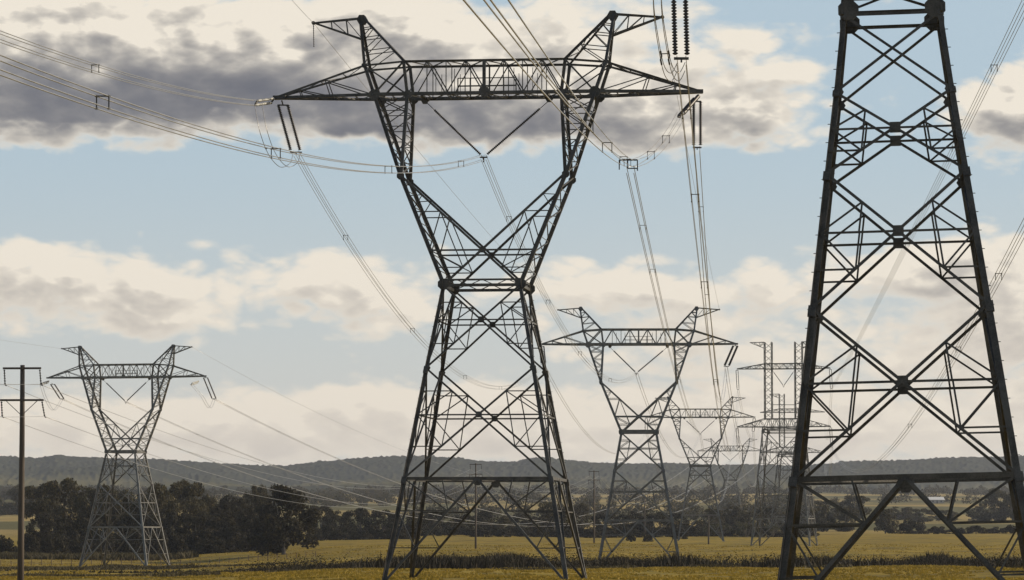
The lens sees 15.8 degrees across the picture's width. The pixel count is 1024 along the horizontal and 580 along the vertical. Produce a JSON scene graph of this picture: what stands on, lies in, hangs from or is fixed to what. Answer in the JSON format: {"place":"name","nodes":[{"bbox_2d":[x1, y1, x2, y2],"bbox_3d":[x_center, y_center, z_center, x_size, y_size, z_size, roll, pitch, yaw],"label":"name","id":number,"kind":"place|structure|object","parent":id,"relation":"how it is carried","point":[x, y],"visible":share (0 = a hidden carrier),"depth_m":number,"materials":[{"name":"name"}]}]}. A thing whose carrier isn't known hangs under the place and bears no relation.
{"place":"outdoors","nodes":[
{"label":"outdoors","id":0,"kind":"place"},
{"bbox_2d":[0,455,1023,494],"bbox_3d":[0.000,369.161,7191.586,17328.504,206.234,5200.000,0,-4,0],"label":"hills","id":1,"kind":"structure","parent":0,"point":[85,471],"depth_m":7531.98,"materials":[{"name":"green plant"}]},
{"bbox_2d":[0,492,1023,579],"bbox_3d":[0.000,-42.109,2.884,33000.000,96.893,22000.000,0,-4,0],"label":"ground","id":2,"kind":"structure","parent":0,"point":[9,528],"depth_m":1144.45,"materials":[{"name":"plant"}]},
{"bbox_2d":[0,535,17,552],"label":"bush","id":3,"kind":"object","parent":2,"relation":"on","point":[6,544],"visible":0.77,"depth_m":1086.03,"materials":[{"name":"green plant"}]},
{"bbox_2d":[6,486,34,507],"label":"gum tree","id":4,"kind":"object","parent":2,"relation":"on","point":[13,493],"visible":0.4,"depth_m":2492.95,"materials":[{"name":"green plant"}]},
{"bbox_2d":[0,365,45,579],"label":"power pole","id":5,"kind":"object","parent":2,"relation":"on","point":[20,559],"visible":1,"depth_m":309.59,"materials":[{"name":"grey wood"}]},
{"bbox_2d":[15,532,40,552],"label":"bush","id":6,"kind":"object","parent":2,"relation":"on","point":[32,543],"visible":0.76,"depth_m":1080.72,"materials":[{"name":"green plant"}]},
{"bbox_2d":[25,511,63,540],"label":"broadleaf tree","id":7,"kind":"object","parent":2,"relation":"on","point":[43,517],"visible":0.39,"depth_m":1175.15,"materials":[{"name":"green plant"}]},
{"bbox_2d":[24,483,67,530],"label":"gum tree","id":8,"kind":"object","parent":2,"relation":"on","point":[32,493],"visible":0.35,"depth_m":1326.01,"materials":[{"name":"green plant"}]},
{"bbox_2d":[39,527,65,555],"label":"bush","id":9,"kind":"object","parent":2,"relation":"on","point":[50,543],"visible":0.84,"depth_m":1076.26,"materials":[{"name":"green plant"}]},
{"bbox_2d":[32,477,88,529],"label":"gum tree","id":10,"kind":"object","parent":2,"relation":"on","point":[55,489],"visible":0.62,"depth_m":1255.73,"materials":[{"name":"green plant"}]},
{"bbox_2d":[56,528,79,552],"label":"bush","id":11,"kind":"object","parent":2,"relation":"on","point":[68,536],"visible":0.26,"depth_m":1125.03,"materials":[{"name":"green plant"}]},
{"bbox_2d":[54,508,102,538],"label":"broadleaf tree","id":12,"kind":"object","parent":2,"relation":"on","point":[69,524],"visible":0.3,"depth_m":1145.56,"materials":[{"name":"green plant"}]},
{"bbox_2d":[66,536,94,553],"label":"bush","id":13,"kind":"object","parent":2,"relation":"on","point":[76,546],"visible":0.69,"depth_m":1106.22,"materials":[{"name":"green plant"}]},
{"bbox_2d":[72,483,110,529],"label":"gum tree","id":14,"kind":"object","parent":2,"relation":"on","point":[80,507],"visible":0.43,"depth_m":1234.93,"materials":[{"name":"green plant"}]},
{"bbox_2d":[0,550,198,560],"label":"bramble hedge","id":15,"kind":"object","parent":2,"relation":"on","point":[125,556],"visible":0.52,"depth_m":1022.21,"materials":[{"name":"green plant"}]},
{"bbox_2d":[88,525,117,552],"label":"bush","id":16,"kind":"object","parent":2,"relation":"on","point":[95,544],"visible":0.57,"depth_m":1113.56,"materials":[{"name":"green plant"}]},
{"bbox_2d":[96,508,129,536],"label":"broadleaf tree","id":17,"kind":"object","parent":2,"relation":"on","point":[115,514],"visible":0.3,"depth_m":1155.77,"materials":[{"name":"green plant"}]},
{"bbox_2d":[96,489,133,533],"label":"gum tree","id":18,"kind":"object","parent":2,"relation":"on","point":[115,496],"visible":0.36,"depth_m":1227.78,"materials":[{"name":"green plant"}]},
{"bbox_2d":[46,344,206,566],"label":"transmission tower","id":19,"kind":"structure","parent":2,"relation":"on","point":[151,377],"depth_m":840.21,"materials":[{"name":"metal"}]},
{"bbox_2d":[106,380,148,400],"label":"string insulator","id":20,"kind":"object","parent":19,"relation":"attached to","point":[131,396],"visible":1,"depth_m":841.30,"materials":[{"name":"grey ceramic"}]},
{"bbox_2d":[126,402,728,525],"bbox_3d":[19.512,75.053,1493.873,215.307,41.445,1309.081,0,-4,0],"label":"conductor bundle","id":21,"kind":"object","parent":20,"relation":"hanging from","point":[351,492],"visible":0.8,"depth_m":1044.96,"materials":[{"name":"metal"}]},
{"bbox_2d":[115,513,153,541],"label":"broadleaf tree","id":22,"kind":"object","parent":2,"relation":"on","point":[128,519],"visible":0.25,"depth_m":1147.10,"materials":[{"name":"green plant"}]},
{"bbox_2d":[120,528,149,553],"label":"bush","id":23,"kind":"object","parent":2,"relation":"on","point":[135,545],"visible":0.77,"depth_m":1101.12,"materials":[{"name":"green plant"}]},
{"bbox_2d":[130,497,165,532],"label":"gum tree","id":24,"kind":"object","parent":2,"relation":"on","point":[137,509],"visible":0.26,"depth_m":1186.69,"materials":[{"name":"green plant"}]},
{"bbox_2d":[146,531,169,554],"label":"bush","id":25,"kind":"object","parent":2,"relation":"on","point":[155,544],"visible":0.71,"depth_m":1108.53,"materials":[{"name":"green plant"}]},
{"bbox_2d":[0,551,315,565],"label":"wire fence","id":26,"kind":"object","parent":2,"relation":"on","point":[51,560],"visible":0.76,"depth_m":887.27,"materials":[{"name":"metal"}]},
{"bbox_2d":[0,560,320,570],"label":"rank weeds","id":27,"kind":"object","parent":2,"relation":"on","point":[110,567],"visible":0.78,"depth_m":803.27,"materials":[{"name":"green plant"}]},
{"bbox_2d":[136,482,186,527],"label":"gum tree","id":28,"kind":"object","parent":2,"relation":"on","point":[162,495],"visible":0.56,"depth_m":1194.53,"materials":[{"name":"green plant"}]},
{"bbox_2d":[143,508,189,535],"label":"broadleaf tree","id":29,"kind":"object","parent":2,"relation":"on","point":[171,519],"visible":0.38,"depth_m":1144.38,"materials":[{"name":"green plant"}]},
{"bbox_2d":[166,533,188,552],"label":"bush","id":30,"kind":"object","parent":2,"relation":"on","point":[176,543],"visible":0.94,"depth_m":1113.78,"materials":[{"name":"green plant"}]},
{"bbox_2d":[167,479,208,529],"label":"gum tree","id":31,"kind":"object","parent":2,"relation":"on","point":[189,494],"visible":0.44,"depth_m":1226.42,"materials":[{"name":"green plant"}]},
{"bbox_2d":[189,494,223,533],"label":"gum tree","id":32,"kind":"object","parent":2,"relation":"on","point":[210,502],"visible":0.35,"depth_m":1234.81,"materials":[{"name":"green plant"}]},
{"bbox_2d":[192,536,228,553],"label":"bush","id":33,"kind":"object","parent":2,"relation":"on","point":[210,546],"visible":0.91,"depth_m":1102.34,"materials":[{"name":"green plant"}]},
{"bbox_2d":[217,526,250,552],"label":"bush","id":34,"kind":"object","parent":2,"relation":"on","point":[231,538],"visible":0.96,"depth_m":1108.54,"materials":[{"name":"green plant"}]},
{"bbox_2d":[217,494,254,526],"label":"gum tree","id":35,"kind":"object","parent":2,"relation":"on","point":[238,504],"visible":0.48,"depth_m":1236.38,"materials":[{"name":"green plant"}]},
{"bbox_2d":[226,505,270,546],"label":"broadleaf tree","id":36,"kind":"object","parent":2,"relation":"on","point":[245,518],"visible":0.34,"depth_m":1125.81,"materials":[{"name":"green plant"}]},
{"bbox_2d":[243,483,266,506],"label":"gum tree","id":37,"kind":"object","parent":2,"relation":"on","point":[258,491],"visible":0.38,"depth_m":1326.94,"materials":[{"name":"green plant"}]},
{"bbox_2d":[246,483,321,555],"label":"broadleaf tree","id":38,"kind":"object","parent":2,"relation":"on","point":[277,537],"visible":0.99,"depth_m":970.78,"materials":[{"name":"green plant"}]},
{"bbox_2d":[303,505,339,539],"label":"broadleaf tree","id":39,"kind":"object","parent":2,"relation":"on","point":[330,516],"visible":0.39,"depth_m":1419.77,"materials":[{"name":"green plant"}]},
{"bbox_2d":[327,529,348,539],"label":"bush","id":40,"kind":"object","parent":2,"relation":"on","point":[337,534],"visible":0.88,"depth_m":1378.30,"materials":[{"name":"green plant"}]},
{"bbox_2d":[320,510,358,530],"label":"broadleaf tree","id":41,"kind":"object","parent":2,"relation":"on","point":[344,520],"visible":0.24,"depth_m":1452.52,"materials":[{"name":"green plant"}]},
{"bbox_2d":[349,530,373,539],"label":"bush","id":42,"kind":"object","parent":2,"relation":"on","point":[364,535],"visible":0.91,"depth_m":1387.09,"materials":[{"name":"green plant"}]},
{"bbox_2d":[344,508,379,538],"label":"broadleaf tree","id":43,"kind":"object","parent":2,"relation":"on","point":[360,513],"visible":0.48,"depth_m":1430.37,"materials":[{"name":"green plant"}]},
{"bbox_2d":[364,509,403,538],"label":"broadleaf tree","id":44,"kind":"object","parent":2,"relation":"on","point":[376,514],"visible":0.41,"depth_m":1431.79,"materials":[{"name":"green plant"}]},
{"bbox_2d":[384,514,422,538],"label":"broadleaf tree","id":45,"kind":"object","parent":2,"relation":"on","point":[407,521],"visible":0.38,"depth_m":1406.80,"materials":[{"name":"green plant"}]},
{"bbox_2d":[422,511,453,534],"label":"broadleaf tree","id":46,"kind":"object","parent":2,"relation":"on","point":[442,524],"visible":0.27,"depth_m":1593.11,"materials":[{"name":"green plant"}]},
{"bbox_2d":[454,514,486,529],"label":"broadleaf tree","id":47,"kind":"object","parent":2,"relation":"on","point":[472,519],"visible":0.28,"depth_m":1575.87,"materials":[{"name":"green plant"}]},
{"bbox_2d":[469,463,482,548],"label":"power pole","id":48,"kind":"object","parent":2,"relation":"on","point":[475,474],"visible":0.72,"depth_m":998.20,"materials":[{"name":"brown wood"}]},
{"bbox_2d":[467,527,492,536],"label":"bush","id":49,"kind":"object","parent":2,"relation":"on","point":[481,532],"visible":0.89,"depth_m":1485.70,"materials":[{"name":"green plant"}]},
{"bbox_2d":[273,10,702,579],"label":"transmission tower","id":50,"kind":"structure","parent":2,"relation":"on","point":[597,94],"depth_m":326.80,"materials":[{"name":"metal"}]},
{"bbox_2d":[0,54,484,173],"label":"conductor bundle","id":51,"kind":"object","parent":50,"relation":"hanging from","point":[109,108],"visible":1,"depth_m":148.71,"materials":[{"name":"metal"}]},
{"bbox_2d":[254,97,274,105],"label":"insulator string","id":52,"kind":"object","parent":50,"relation":"attached to","point":[265,103],"visible":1,"depth_m":326.48,"materials":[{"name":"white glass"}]},
{"bbox_2d":[0,30,258,105],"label":"conductor bundle","id":53,"kind":"object","parent":52,"relation":"hanging from","point":[93,64],"visible":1,"depth_m":232.13,"materials":[{"name":"metal"}]},
{"bbox_2d":[277,100,301,153],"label":"insulator string","id":54,"kind":"object","parent":50,"relation":"attached to","point":[292,125],"visible":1,"depth_m":330.42,"materials":[{"name":"grey ceramic"}]},
{"bbox_2d":[294,154,541,388],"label":"conductor bundle","id":55,"kind":"object","parent":54,"relation":"hanging from","point":[378,281],"visible":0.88,"depth_m":394.33,"materials":[{"name":"metal"}]},
{"bbox_2d":[427,102,546,161],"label":"string insulator","id":56,"kind":"object","parent":50,"relation":"attached to","point":[496,145],"visible":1,"depth_m":327.47,"materials":[{"name":"grey ceramic"}]},
{"bbox_2d":[481,155,633,382],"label":"conductor bundle","id":57,"kind":"object","parent":56,"relation":"hanging from","point":[506,218],"visible":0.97,"depth_m":402.06,"materials":[{"name":"metal"}]},
{"bbox_2d":[692,100,702,149],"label":"insulator string","id":58,"kind":"object","parent":50,"relation":"hanging from","point":[700,120],"visible":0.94,"depth_m":325.62,"materials":[{"name":"grey ceramic"}]},
{"bbox_2d":[695,146,726,400],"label":"conductor bundle","id":59,"kind":"object","parent":58,"relation":"hanging from","point":[708,282],"visible":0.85,"depth_m":384.10,"materials":[{"name":"metal"}]},
{"bbox_2d":[477,509,498,529],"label":"broadleaf tree","id":60,"kind":"object","parent":2,"relation":"on","point":[487,515],"visible":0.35,"depth_m":1611.92,"materials":[{"name":"green plant"}]},
{"bbox_2d":[483,515,516,535],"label":"broadleaf tree","id":61,"kind":"object","parent":2,"relation":"on","point":[504,520],"visible":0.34,"depth_m":1558.79,"materials":[{"name":"green plant"}]},
{"bbox_2d":[0,484,1009,525],"bbox_3d":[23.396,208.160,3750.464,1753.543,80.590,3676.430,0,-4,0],"label":"woodland","id":62,"kind":"object","parent":2,"relation":"on","point":[379,493],"visible":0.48,"depth_m":3697.23,"materials":[{"name":"green plant"}]},
{"bbox_2d":[0,563,1022,577],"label":"rank weeds","id":63,"kind":"object","parent":2,"relation":"on","point":[163,574],"visible":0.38,"depth_m":492.85,"materials":[{"name":"green plant"}]},
{"bbox_2d":[506,513,536,530],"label":"broadleaf tree","id":64,"kind":"object","parent":2,"relation":"on","point":[523,521],"visible":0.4,"depth_m":1595.64,"materials":[{"name":"green plant"}]},
{"bbox_2d":[39,544,1022,573],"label":"gully scrub","id":65,"kind":"object","parent":2,"relation":"on","point":[274,566],"visible":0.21,"depth_m":607.79,"materials":[{"name":"green plant"}]},
{"bbox_2d":[539,508,569,529],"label":"broadleaf tree","id":66,"kind":"object","parent":2,"relation":"on","point":[547,517],"visible":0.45,"depth_m":1580.61,"materials":[{"name":"green plant"}]},
{"bbox_2d":[571,503,592,527],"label":"gum tree","id":67,"kind":"object","parent":2,"relation":"on","point":[585,508],"visible":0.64,"depth_m":1695.58,"materials":[{"name":"green plant"}]},
{"bbox_2d":[588,471,599,542],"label":"power pole","id":68,"kind":"object","parent":2,"relation":"on","point":[593,504],"visible":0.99,"depth_m":1147.99,"materials":[{"name":"brown wood"}]},
{"bbox_2d":[591,512,618,535],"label":"broadleaf tree","id":69,"kind":"object","parent":2,"relation":"on","point":[599,515],"visible":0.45,"depth_m":1515.50,"materials":[{"name":"green plant"}]},
{"bbox_2d":[542,306,737,558],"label":"transmission tower","id":70,"kind":"structure","parent":2,"relation":"on","point":[603,344],"depth_m":713.90,"materials":[{"name":"metal"}]},
{"bbox_2d":[647,511,673,530],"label":"broadleaf tree","id":71,"kind":"object","parent":2,"relation":"on","point":[660,515],"visible":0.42,"depth_m":1527.65,"materials":[{"name":"green plant"}]},
{"bbox_2d":[645,396,754,540],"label":"transmission tower","id":72,"kind":"structure","parent":2,"relation":"on","point":[707,465],"depth_m":1287.70,"materials":[{"name":"metal"}]},
{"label":"v-string insulator","id":73,"kind":"object","parent":72,"relation":"attached to","visible":0},
{"bbox_2d":[626,169,700,432],"bbox_3d":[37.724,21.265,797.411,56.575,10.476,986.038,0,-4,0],"label":"conductor bundle","id":74,"kind":"object","parent":73,"relation":"hanging from","point":[656,279],"visible":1,"depth_m":401.49,"materials":[{"name":"metal"}]},
{"bbox_2d":[619,159,637,170],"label":"spacer bracket","id":75,"kind":"object","parent":74,"relation":"attached to","point":[627,162],"visible":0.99,"depth_m":305.38,"materials":[{"name":"metal"}]},
{"bbox_2d":[463,0,633,166],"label":"conductor bundle","id":76,"kind":"object","parent":75,"relation":"attached to","point":[515,40],"visible":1,"depth_m":103.36,"materials":[{"name":"metal"}]},
{"bbox_2d":[631,112,683,166],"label":"conductor bundle","id":77,"kind":"object","parent":75,"relation":"attached to","point":[668,135],"visible":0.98,"depth_m":313.49,"materials":[{"name":"metal"}]},
{"bbox_2d":[698,438,762,514],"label":"transmission tower","id":78,"kind":"structure","parent":2,"relation":"on","point":[724,485],"depth_m":2146.27,"materials":[{"name":"metal"}]},
{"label":"insulator string","id":79,"kind":"object","parent":78,"relation":"attached to","visible":0},
{"bbox_2d":[64,399,691,524],"bbox_3d":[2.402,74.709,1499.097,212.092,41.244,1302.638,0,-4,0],"label":"conductor bundle","id":80,"kind":"object","parent":79,"relation":"hanging from","point":[307,492],"visible":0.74,"depth_m":1055.03,"materials":[{"name":"metal"}]},
{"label":"insulator string","id":81,"kind":"object","parent":78,"relation":"attached to","visible":0},
{"bbox_2d":[215,399,754,524],"bbox_3d":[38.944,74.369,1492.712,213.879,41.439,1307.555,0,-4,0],"label":"conductor bundle","id":82,"kind":"object","parent":81,"relation":"hanging from","point":[416,489],"visible":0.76,"depth_m":1027.18,"materials":[{"name":"metal"}]},
{"bbox_2d":[718,505,746,529],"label":"broadleaf tree","id":83,"kind":"object","parent":2,"relation":"on","point":[735,513],"visible":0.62,"depth_m":1772.54,"materials":[{"name":"green plant"}]},
{"bbox_2d":[737,341,830,545],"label":"transmission tower","id":84,"kind":"structure","parent":2,"relation":"on","point":[772,427],"depth_m":1080.27,"materials":[{"name":"metal"}]},
{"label":"insulator string","id":85,"kind":"object","parent":84,"relation":"attached to","visible":0},
{"bbox_2d":[831,218,1023,471],"bbox_3d":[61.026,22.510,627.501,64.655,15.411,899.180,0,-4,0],"label":"conductor bundle","id":86,"kind":"object","parent":85,"relation":"hanging from","point":[958,342],"visible":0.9,"depth_m":318.62,"materials":[{"name":"metal"}]},
{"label":"insulator string","id":87,"kind":"object","parent":84,"relation":"attached to","visible":0},
{"bbox_2d":[832,1,1023,387],"bbox_3d":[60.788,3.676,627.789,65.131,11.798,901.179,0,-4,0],"label":"conductor bundle","id":88,"kind":"object","parent":87,"relation":"hanging from","point":[945,159],"visible":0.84,"depth_m":313.29,"materials":[{"name":"metal"}]},
{"bbox_2d":[760,394,823,525],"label":"transmission tower","id":89,"kind":"structure","parent":2,"relation":"on","point":[781,456],"depth_m":1560.11,"materials":[{"name":"metal"}]},
{"bbox_2d":[809,503,834,531],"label":"broadleaf tree","id":90,"kind":"object","parent":2,"relation":"on","point":[826,518],"visible":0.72,"depth_m":1754.44,"materials":[{"name":"green plant"}]},
{"bbox_2d":[813,499,845,518],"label":"broadleaf tree","id":91,"kind":"object","parent":2,"relation":"on","point":[831,513],"visible":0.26,"depth_m":2493.95,"materials":[{"name":"green plant"}]},
{"bbox_2d":[833,506,858,531],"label":"broadleaf tree","id":92,"kind":"object","parent":2,"relation":"on","point":[849,509],"visible":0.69,"depth_m":1755.94,"materials":[{"name":"green plant"}]},
{"bbox_2d":[839,495,871,520],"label":"broadleaf tree","id":93,"kind":"object","parent":2,"relation":"on","point":[853,505],"visible":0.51,"depth_m":2419.17,"materials":[{"name":"green plant"}]},
{"bbox_2d":[873,508,898,533],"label":"broadleaf tree","id":94,"kind":"object","parent":2,"relation":"on","point":[884,522],"visible":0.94,"depth_m":1633.99,"materials":[{"name":"green plant"}]},
{"bbox_2d":[776,0,1023,579],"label":"transmission tower","id":95,"kind":"structure","parent":2,"relation":"on","point":[849,12],"depth_m":178.12,"materials":[{"name":"metal"}]},
{"bbox_2d":[671,0,689,62],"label":"insulator string","id":96,"kind":"object","parent":95,"relation":"hanging from","point":[686,28],"visible":1,"depth_m":181.64,"materials":[{"name":"grey ceramic"}]},
{"bbox_2d":[677,60,738,454],"bbox_3d":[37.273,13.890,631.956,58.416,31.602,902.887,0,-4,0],"label":"conductor bundle","id":97,"kind":"object","parent":96,"relation":"hanging from","point":[682,109],"visible":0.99,"depth_m":237.96,"materials":[{"name":"metal"}]},
{"bbox_2d":[653,0,685,81],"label":"jumper loop","id":98,"kind":"object","parent":97,"relation":"attached to","point":[661,53],"visible":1,"depth_m":179.46,"materials":[{"name":"metal"}]},
{"bbox_2d":[886,506,914,519],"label":"broadleaf tree","id":99,"kind":"object","parent":2,"relation":"on","point":[900,515],"visible":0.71,"depth_m":2481.48,"materials":[{"name":"green plant"}]},
{"bbox_2d":[896,517,928,533],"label":"bush","id":100,"kind":"object","parent":2,"relation":"on","point":[908,527],"visible":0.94,"depth_m":1623.68,"materials":[{"name":"green plant"}]},
{"bbox_2d":[905,508,934,521],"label":"broadleaf tree","id":101,"kind":"object","parent":2,"relation":"on","point":[918,516],"visible":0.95,"depth_m":2359.06,"materials":[{"name":"green plant"}]},
{"bbox_2d":[965,505,983,520],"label":"broadleaf tree","id":102,"kind":"object","parent":2,"relation":"on","point":[975,515],"visible":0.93,"depth_m":2382.47,"materials":[{"name":"green plant"}]},
{"bbox_2d":[979,488,1006,520],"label":"broadleaf tree","id":103,"kind":"object","parent":2,"relation":"on","point":[993,501],"visible":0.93,"depth_m":2377.37,"materials":[{"name":"green plant"}]},
{"bbox_2d":[997,493,1014,519],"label":"broadleaf tree","id":104,"kind":"object","parent":2,"relation":"on","point":[1007,510],"visible":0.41,"depth_m":2369.17,"materials":[{"name":"green plant"}]},
{"bbox_2d":[0,0,1023,465],"label":"sky","id":105,"kind":"structure","parent":0,"point":[123,241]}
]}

